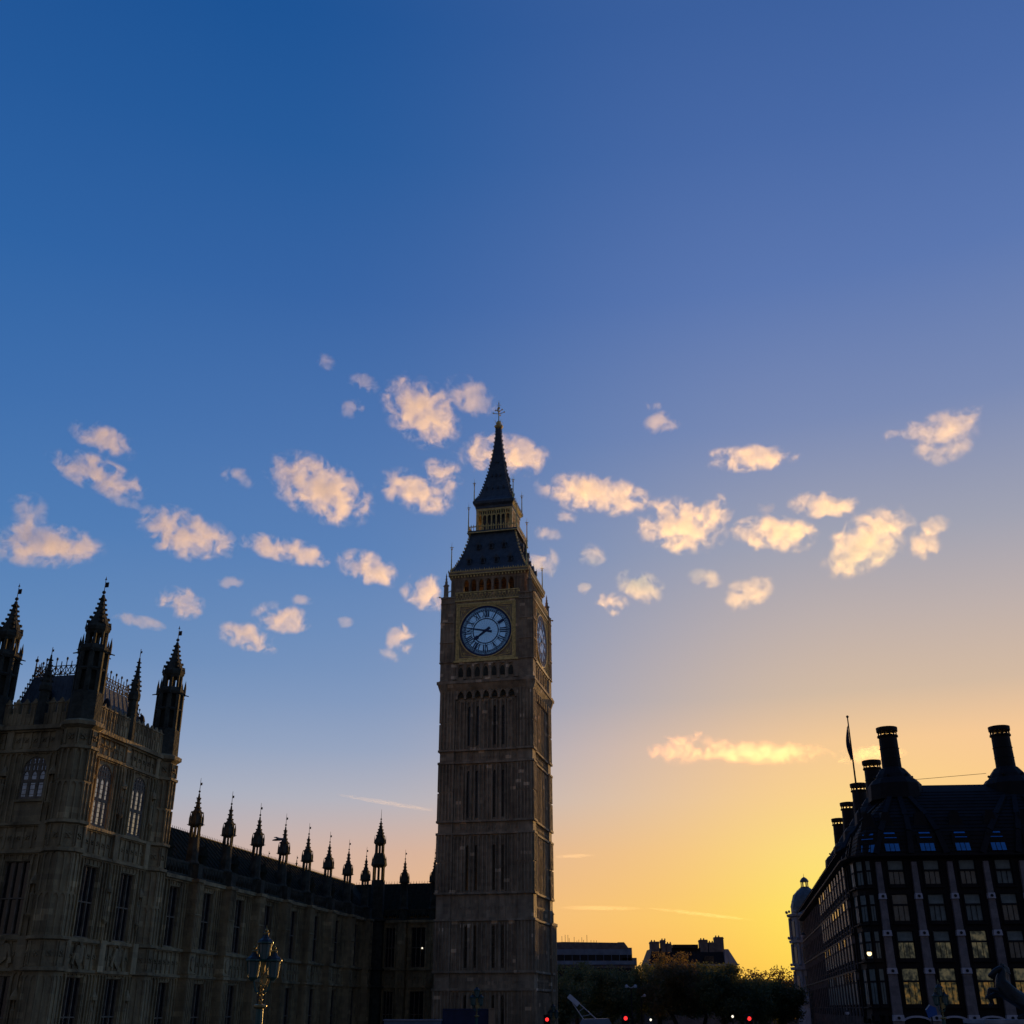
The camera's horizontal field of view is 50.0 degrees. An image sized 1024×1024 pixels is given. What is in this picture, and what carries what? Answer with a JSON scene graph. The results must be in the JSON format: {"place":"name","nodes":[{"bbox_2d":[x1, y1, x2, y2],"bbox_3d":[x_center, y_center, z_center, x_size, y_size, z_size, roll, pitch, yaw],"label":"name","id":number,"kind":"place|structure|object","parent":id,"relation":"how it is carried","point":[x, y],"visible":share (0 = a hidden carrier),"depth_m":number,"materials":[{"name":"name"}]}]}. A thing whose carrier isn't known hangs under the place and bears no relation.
{"place":"outdoors","nodes":[
{"label":"outdoors","id":0,"kind":"place"},
{"bbox_2d":[0,577,188,1023],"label":"palace tower","id":1,"kind":"structure","parent":0,"point":[89,761],"depth_m":90.24,"materials":[{"name":"stone"}]},
{"bbox_2d":[0,976,9,1023],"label":"window","id":2,"kind":"structure","parent":1,"relation":"in","point":[4,980],"depth_m":82.40,"materials":[{"name":"glass"}]},
{"bbox_2d":[0,861,29,934],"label":"window","id":3,"kind":"structure","parent":1,"relation":"in","point":[16,874],"depth_m":85.35,"materials":[{"name":"glass"}]},
{"bbox_2d":[18,756,46,798],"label":"window","id":4,"kind":"structure","parent":1,"relation":"in","point":[33,775],"depth_m":88.83,"materials":[{"name":"glass"}]},
{"bbox_2d":[60,977,80,1023],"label":"window","id":5,"kind":"structure","parent":1,"relation":"in","point":[71,991],"depth_m":85.37,"materials":[{"name":"glass"}]},
{"bbox_2d":[73,865,96,937],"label":"window","id":6,"kind":"structure","parent":1,"relation":"in","point":[89,873],"depth_m":88.36,"materials":[{"name":"glass"}]},
{"bbox_2d":[90,764,110,828],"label":"window","id":7,"kind":"structure","parent":1,"relation":"in","point":[99,810],"depth_m":91.54,"materials":[{"name":"glass"}]},
{"bbox_2d":[100,979,118,1023],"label":"window","id":8,"kind":"structure","parent":1,"relation":"in","point":[107,1016],"depth_m":90.56,"materials":[{"name":"glass"}]},
{"bbox_2d":[112,873,132,941],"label":"window","id":9,"kind":"structure","parent":1,"relation":"in","point":[126,879],"depth_m":93.58,"materials":[{"name":"glass"}]},
{"bbox_2d":[127,777,144,837],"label":"window","id":10,"kind":"structure","parent":1,"relation":"in","point":[135,817],"depth_m":96.71,"materials":[{"name":"glass"}]},
{"bbox_2d":[0,0,1023,980],"label":"sky","id":11,"kind":"structure","parent":0,"point":[737,286],"materials":[{"name":"blue"}]},
{"bbox_2d":[785,874,811,1023],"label":"domed building","id":12,"kind":"structure","parent":0,"point":[800,895],"depth_m":228.59,"materials":[{"name":"stone"}]},
{"bbox_2d":[796,725,1023,1023],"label":"office block","id":13,"kind":"structure","parent":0,"point":[917,890],"depth_m":114.69,"materials":[{"name":"grey"}]},
{"bbox_2d":[849,863,854,887],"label":"window","id":14,"kind":"structure","parent":13,"relation":"in","point":[851,865],"depth_m":117.57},
{"bbox_2d":[846,715,860,819],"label":"flagpole","id":15,"kind":"object","parent":13,"relation":"on","point":[849,745],"visible":0.98,"depth_m":126.23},
{"bbox_2d":[853,896,859,923],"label":"window","id":16,"kind":"structure","parent":13,"relation":"in","point":[855,898],"depth_m":116.17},
{"bbox_2d":[855,861,863,885],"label":"window","id":17,"kind":"structure","parent":13,"relation":"in","point":[858,864],"depth_m":115.62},
{"bbox_2d":[858,932,863,959],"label":"window","id":18,"kind":"structure","parent":13,"relation":"in","point":[859,934],"depth_m":114.65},
{"bbox_2d":[859,895,867,921],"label":"window","id":19,"kind":"structure","parent":13,"relation":"in","point":[863,906],"depth_m":114.21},
{"bbox_2d":[862,969,869,1004],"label":"window","id":20,"kind":"structure","parent":13,"relation":"in","point":[863,970],"depth_m":113.10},
{"bbox_2d":[864,931,872,958],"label":"window","id":21,"kind":"structure","parent":13,"relation":"in","point":[867,938],"depth_m":112.82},
{"bbox_2d":[865,860,872,884],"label":"window","id":22,"kind":"structure","parent":13,"relation":"in","point":[867,863],"depth_m":114.82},
{"bbox_2d":[869,894,876,921],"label":"window","id":23,"kind":"structure","parent":13,"relation":"in","point":[871,896],"depth_m":113.43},
{"bbox_2d":[868,968,878,1004],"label":"window","id":24,"kind":"structure","parent":13,"relation":"in","point":[872,978],"depth_m":111.12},
{"bbox_2d":[873,931,881,958],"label":"window","id":25,"kind":"structure","parent":13,"relation":"in","point":[876,933],"depth_m":111.94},
{"bbox_2d":[878,968,887,1004],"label":"window","id":26,"kind":"structure","parent":13,"relation":"in","point":[881,971],"depth_m":110.34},
{"bbox_2d":[887,860,905,884],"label":"window","id":27,"kind":"structure","parent":13,"relation":"in","point":[895,867],"depth_m":114.62,"materials":[{"name":"grey glass"}]},
{"bbox_2d":[891,894,910,920],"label":"window","id":28,"kind":"structure","parent":13,"relation":"in","point":[901,910],"depth_m":113.21,"materials":[{"name":"grey glass"}]},
{"bbox_2d":[896,931,915,958],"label":"window","id":29,"kind":"structure","parent":13,"relation":"in","point":[905,939],"depth_m":111.72,"materials":[{"name":"grey"}]},
{"bbox_2d":[901,968,922,1004],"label":"window","id":30,"kind":"structure","parent":13,"relation":"in","point":[911,981],"depth_m":110.17,"materials":[{"name":"grey"}]},
{"bbox_2d":[922,860,941,883],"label":"window","id":31,"kind":"structure","parent":13,"relation":"in","point":[931,867],"depth_m":114.34,"materials":[{"name":"grey glass"}]},
{"bbox_2d":[927,894,946,920],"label":"window","id":32,"kind":"structure","parent":13,"relation":"in","point":[937,908],"depth_m":112.93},
{"bbox_2d":[933,930,952,958],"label":"window","id":33,"kind":"structure","parent":13,"relation":"in","point":[942,941],"depth_m":111.48,"materials":[{"name":"grey"}]},
{"bbox_2d":[938,968,959,1004],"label":"window","id":34,"kind":"structure","parent":13,"relation":"in","point":[948,981],"depth_m":109.94,"materials":[{"name":"grey"}]},
{"bbox_2d":[958,859,977,883],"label":"window","id":35,"kind":"structure","parent":13,"relation":"in","point":[967,866],"depth_m":114.04,"materials":[{"name":"grey glass"}]},
{"bbox_2d":[964,893,983,920],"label":"window","id":36,"kind":"structure","parent":13,"relation":"in","point":[973,905],"depth_m":112.63,"materials":[{"name":"glass"}]},
{"bbox_2d":[969,930,989,957],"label":"window","id":37,"kind":"structure","parent":13,"relation":"in","point":[979,941],"depth_m":111.18,"materials":[{"name":"grey"}]},
{"bbox_2d":[976,968,997,1004],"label":"window","id":38,"kind":"structure","parent":13,"relation":"in","point":[984,982],"depth_m":109.67,"materials":[{"name":"grey"}]},
{"bbox_2d":[994,859,1013,883],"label":"window","id":39,"kind":"structure","parent":13,"relation":"in","point":[1003,866],"depth_m":113.73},
{"bbox_2d":[1000,893,1020,920],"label":"window","id":40,"kind":"structure","parent":13,"relation":"in","point":[1009,902],"depth_m":112.32,"materials":[{"name":"grey glass"}]},
{"bbox_2d":[1006,930,1023,957],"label":"window","id":41,"kind":"structure","parent":13,"relation":"in","point":[1015,937],"depth_m":110.91,"materials":[{"name":"grey glass"}]},
{"bbox_2d":[1013,968,1023,992],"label":"window","id":42,"kind":"structure","parent":13,"relation":"in","point":[1018,972],"depth_m":109.64,"materials":[{"name":"grey"}]},
{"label":"road","id":43,"kind":"structure","parent":0,"visible":0},
{"bbox_2d":[625,985,636,1023],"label":"street lamp","id":44,"kind":"object","parent":43,"relation":"on","point":[627,986],"visible":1,"depth_m":137.10,"materials":[{"name":"metal"}]},
{"bbox_3d":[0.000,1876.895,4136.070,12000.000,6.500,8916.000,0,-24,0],"label":"ground","id":45,"kind":"structure","parent":0,"visible":0},
{"bbox_2d":[146,782,435,1023],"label":"palace wing","id":46,"kind":"structure","parent":45,"relation":"on","point":[348,952],"depth_m":125.81,"materials":[{"name":"stone"}]},
{"bbox_2d":[154,982,166,1023],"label":"window","id":47,"kind":"structure","parent":46,"relation":"in","point":[159,1009],"depth_m":98.23,"materials":[{"name":"glass"}]},
{"bbox_2d":[163,886,177,946],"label":"window","id":48,"kind":"structure","parent":46,"relation":"in","point":[173,890],"depth_m":101.24,"materials":[{"name":"glass"}]},
{"bbox_2d":[190,984,201,1023],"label":"window","id":49,"kind":"structure","parent":46,"relation":"in","point":[197,987],"depth_m":104.47,"materials":[{"name":"glass"}]},
{"bbox_2d":[198,893,210,949],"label":"window","id":50,"kind":"structure","parent":46,"relation":"in","point":[207,897],"depth_m":107.47,"materials":[{"name":"glass"}]},
{"bbox_2d":[224,985,233,1023],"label":"window","id":51,"kind":"structure","parent":46,"relation":"in","point":[228,1014],"depth_m":111.10,"materials":[{"name":"glass"}]},
{"bbox_2d":[231,900,241,953],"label":"window","id":52,"kind":"structure","parent":46,"relation":"in","point":[238,910],"depth_m":114.12,"materials":[{"name":"glass"}]},
{"bbox_2d":[263,906,269,934],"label":"window","id":53,"kind":"structure","parent":46,"relation":"in","point":[267,908],"depth_m":121.36,"materials":[{"name":"glass"}]},
{"bbox_2d":[283,988,289,1023],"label":"window","id":54,"kind":"structure","parent":46,"relation":"in","point":[285,1013],"depth_m":124.42,"materials":[{"name":"glass"}]},
{"bbox_2d":[288,911,294,958],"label":"window","id":55,"kind":"structure","parent":46,"relation":"in","point":[291,935],"depth_m":127.51,"materials":[{"name":"glass"}]},
{"bbox_2d":[307,989,312,1023],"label":"window","id":56,"kind":"structure","parent":46,"relation":"in","point":[311,990],"depth_m":131.13,"materials":[{"name":"glass"}]},
{"bbox_2d":[312,916,317,961],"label":"window","id":57,"kind":"structure","parent":46,"relation":"in","point":[316,917],"depth_m":134.21,"materials":[{"name":"glass"}]},
{"bbox_2d":[330,990,333,1023],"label":"window","id":58,"kind":"structure","parent":46,"relation":"in","point":[332,994],"depth_m":137.91,"materials":[{"name":"glass"}]},
{"bbox_2d":[333,920,337,963],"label":"window","id":59,"kind":"structure","parent":46,"relation":"in","point":[336,930],"depth_m":140.96,"materials":[{"name":"glass"}]},
{"bbox_2d":[353,924,356,965],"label":"window","id":60,"kind":"structure","parent":46,"relation":"in","point":[355,924],"depth_m":147.63,"materials":[{"name":"glass"}]},
{"bbox_2d":[382,991,392,1023],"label":"window","id":61,"kind":"structure","parent":46,"relation":"in","point":[387,995],"depth_m":150.74,"materials":[{"name":"glass"}]},
{"bbox_2d":[384,928,394,967],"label":"window","id":62,"kind":"structure","parent":46,"relation":"in","point":[390,932],"depth_m":153.75,"materials":[{"name":"glass"}]},
{"bbox_2d":[409,991,423,1018],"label":"window","id":63,"kind":"structure","parent":46,"relation":"in","point":[416,997],"depth_m":150.01,"materials":[{"name":"glass"}]},
{"bbox_2d":[411,927,425,967],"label":"window","id":64,"kind":"structure","parent":46,"relation":"in","point":[418,933],"depth_m":153.01,"materials":[{"name":"glass"}]},
{"bbox_2d":[383,1019,442,1023],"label":"site cabin","id":65,"kind":"object","parent":45,"relation":"on","point":[412,1021],"visible":1,"depth_m":123.33,"materials":[{"name":"metal"}]},
{"bbox_2d":[442,1009,488,1023],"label":"hoarding","id":66,"kind":"object","parent":45,"relation":"on","point":[457,1016],"visible":0.91,"depth_m":125.40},
{"bbox_2d":[470,985,483,1023],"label":"bridge lamp","id":67,"kind":"object","parent":45,"relation":"on","point":[476,996],"visible":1,"depth_m":107.69,"materials":[{"name":"metal"}]},
{"bbox_2d":[488,1008,494,1023],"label":"board post","id":68,"kind":"object","parent":45,"relation":"on","point":[491,1016],"visible":1,"depth_m":124.49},
{"bbox_2d":[431,403,557,1023],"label":"clock tower","id":69,"kind":"structure","parent":45,"relation":"on","point":[495,934],"depth_m":147.62,"materials":[{"name":"stone"}]},
{"bbox_2d":[464,925,466,967],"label":"slit window","id":70,"kind":"structure","parent":69,"relation":"in","point":[465,936],"depth_m":138.82,"materials":[{"name":"glass"}]},
{"bbox_2d":[465,845,468,890],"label":"slit window","id":71,"kind":"structure","parent":69,"relation":"in","point":[467,850],"depth_m":142.76,"materials":[{"name":"glass"}]},
{"bbox_2d":[466,771,469,817],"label":"slit window","id":72,"kind":"structure","parent":69,"relation":"in","point":[468,774],"depth_m":146.89,"materials":[{"name":"glass"}]},
{"bbox_2d":[468,707,470,745],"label":"slit window","id":73,"kind":"structure","parent":69,"relation":"in","point":[469,710],"depth_m":150.71,"materials":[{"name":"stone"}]},
{"bbox_2d":[473,925,475,967],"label":"slit window","id":74,"kind":"structure","parent":69,"relation":"in","point":[474,947],"depth_m":138.50,"materials":[{"name":"glass"}]},
{"bbox_2d":[474,845,476,889],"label":"slit window","id":75,"kind":"structure","parent":69,"relation":"in","point":[475,872],"depth_m":142.43,"materials":[{"name":"glass"}]},
{"bbox_2d":[475,771,477,817],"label":"slit window","id":76,"kind":"structure","parent":69,"relation":"in","point":[476,798],"depth_m":146.21,"materials":[{"name":"glass"}]},
{"bbox_2d":[476,706,478,745],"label":"slit window","id":77,"kind":"structure","parent":69,"relation":"in","point":[477,724],"depth_m":150.05,"materials":[{"name":"glass"}]},
{"bbox_2d":[492,925,494,967],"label":"slit window","id":78,"kind":"structure","parent":69,"relation":"in","point":[493,937],"depth_m":138.25,"materials":[{"name":"glass"}]},
{"bbox_2d":[492,844,494,889],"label":"slit window","id":79,"kind":"structure","parent":69,"relation":"in","point":[493,867],"depth_m":141.92,"materials":[{"name":"glass"}]},
{"bbox_2d":[493,770,495,816],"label":"slit window","id":80,"kind":"structure","parent":69,"relation":"in","point":[494,773],"depth_m":145.93,"materials":[{"name":"glass"}]},
{"bbox_2d":[493,705,495,744],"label":"slit window","id":81,"kind":"structure","parent":69,"relation":"in","point":[494,737],"depth_m":149.50,"materials":[{"name":"glass"}]},
{"bbox_2d":[501,926,503,967],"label":"slit window","id":82,"kind":"structure","parent":69,"relation":"in","point":[502,932],"depth_m":137.86,"materials":[{"name":"glass"}]},
{"bbox_2d":[501,844,503,889],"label":"slit window","id":83,"kind":"structure","parent":69,"relation":"in","point":[502,873],"depth_m":141.63,"materials":[{"name":"glass"}]},
{"bbox_2d":[502,770,504,816],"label":"slit window","id":84,"kind":"structure","parent":69,"relation":"in","point":[503,770],"depth_m":145.86,"materials":[{"name":"glass"}]},
{"bbox_2d":[502,706,504,743],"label":"slit window","id":85,"kind":"structure","parent":69,"relation":"in","point":[503,724],"depth_m":149.43,"materials":[{"name":"glass"}]},
{"bbox_2d":[548,1002,557,1023],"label":"bridge lamp","id":86,"kind":"object","parent":45,"relation":"on","point":[553,1010],"visible":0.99,"depth_m":140.86,"materials":[{"name":"metal"}]},
{"bbox_2d":[557,977,590,1023],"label":"plane tree","id":87,"kind":"object","parent":45,"relation":"on","point":[567,1011],"visible":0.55,"depth_m":160.99,"materials":[{"name":"green plant"}]},
{"bbox_2d":[557,961,604,1023],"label":"plane tree","id":88,"kind":"object","parent":45,"relation":"on","point":[570,974],"visible":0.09,"depth_m":178.61,"materials":[{"name":"green plant"}]},
{"bbox_2d":[567,994,610,1023],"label":"raised boom","id":89,"kind":"object","parent":45,"relation":"on","point":[572,999],"visible":1,"depth_m":107.98,"materials":[{"name":"paint"}]},
{"bbox_2d":[557,940,636,1023],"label":"building","id":90,"kind":"structure","parent":45,"relation":"on","point":[596,954],"depth_m":278.58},
{"bbox_2d":[557,955,631,960],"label":"window","id":91,"kind":"structure","parent":90,"relation":"in","point":[559,957],"depth_m":278.41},
{"bbox_2d":[557,968,633,979],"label":"window","id":92,"kind":"structure","parent":90,"relation":"in","point":[627,969],"depth_m":276.86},
{"bbox_2d":[573,964,642,1023],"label":"plane tree","id":93,"kind":"object","parent":45,"relation":"on","point":[608,991],"visible":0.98,"depth_m":167.92,"materials":[{"name":"green plant"}]},
{"bbox_2d":[622,1013,628,1023],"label":"traffic light","id":94,"kind":"object","parent":45,"relation":"on","point":[625,1018],"visible":1,"depth_m":108.84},
{"bbox_2d":[603,971,648,1023],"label":"plane tree","id":95,"kind":"object","parent":45,"relation":"on","point":[630,1018],"visible":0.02,"depth_m":180.56,"materials":[{"name":"green plant"}]},
{"bbox_2d":[626,960,689,1023],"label":"plane tree","id":96,"kind":"object","parent":45,"relation":"on","point":[645,969],"visible":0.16,"depth_m":173.43,"materials":[{"name":"green plant"}]},
{"bbox_2d":[634,951,709,1023],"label":"plane tree","id":97,"kind":"object","parent":45,"relation":"on","point":[671,988],"visible":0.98,"depth_m":165.56,"materials":[{"name":"green plant"}]},
{"bbox_2d":[641,935,740,1023],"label":"mansion block","id":98,"kind":"structure","parent":45,"relation":"on","point":[714,951],"depth_m":307.92,"materials":[{"name":"brown brick"}]},
{"bbox_2d":[680,960,719,1023],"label":"plane tree","id":99,"kind":"object","parent":45,"relation":"on","point":[698,1013],"visible":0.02,"depth_m":177.54,"materials":[{"name":"green plant"}]},
{"bbox_2d":[637,1010,798,1023],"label":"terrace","id":100,"kind":"structure","parent":45,"relation":"on","point":[797,1021],"depth_m":319.31,"materials":[{"name":"brick"}]},
{"bbox_2d":[689,962,758,1023],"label":"plane tree","id":101,"kind":"object","parent":45,"relation":"on","point":[723,995],"visible":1,"depth_m":163.16,"materials":[{"name":"green plant"}]},
{"bbox_2d":[711,975,777,1023],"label":"plane tree","id":102,"kind":"object","parent":45,"relation":"on","point":[756,1003],"visible":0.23,"depth_m":177.14,"materials":[{"name":"green plant"}]},
{"bbox_2d":[745,1013,752,1023],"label":"traffic light","id":103,"kind":"object","parent":45,"relation":"on","point":[748,1018],"visible":1,"depth_m":107.01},
{"bbox_2d":[736,967,768,1023],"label":"plane tree","id":104,"kind":"object","parent":45,"relation":"on","point":[752,974],"visible":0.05,"depth_m":240.94,"materials":[{"name":"green plant"}]},
{"bbox_2d":[743,977,775,1023],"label":"plane tree","id":105,"kind":"object","parent":45,"relation":"on","point":[763,981],"visible":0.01,"depth_m":191.09,"materials":[{"name":"green plant"}]},
{"bbox_2d":[750,966,795,1021],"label":"plane tree","id":106,"kind":"object","parent":45,"relation":"on","point":[781,974],"visible":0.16,"depth_m":234.19,"materials":[{"name":"green plant"}]},
{"bbox_2d":[755,979,811,1023],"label":"plane tree","id":107,"kind":"object","parent":45,"relation":"on","point":[788,1002],"visible":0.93,"depth_m":185.10,"materials":[{"name":"green plant"}]},
{"bbox_2d":[925,1004,937,1023],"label":"blue sign","id":108,"kind":"object","parent":45,"relation":"on","point":[931,1011],"visible":1,"depth_m":94.53,"materials":[{"name":"metal"}]},
{"bbox_2d":[932,979,948,1023],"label":"bridge lamp","id":109,"kind":"object","parent":45,"relation":"on","point":[938,993],"visible":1,"depth_m":91.27,"materials":[{"name":"metal"}]},
{"bbox_2d":[963,963,1023,1023],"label":"horse statue","id":110,"kind":"object","parent":45,"relation":"on","point":[1005,989],"visible":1,"depth_m":77.55,"materials":[{"name":"metal"}]},
{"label":"pavement","id":111,"kind":"structure","parent":0,"visible":0},
{"bbox_2d":[246,926,281,1023],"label":"bridge lamp","id":112,"kind":"object","parent":111,"relation":"on","point":[273,960],"visible":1,"depth_m":43.30,"materials":[{"name":"metal"}]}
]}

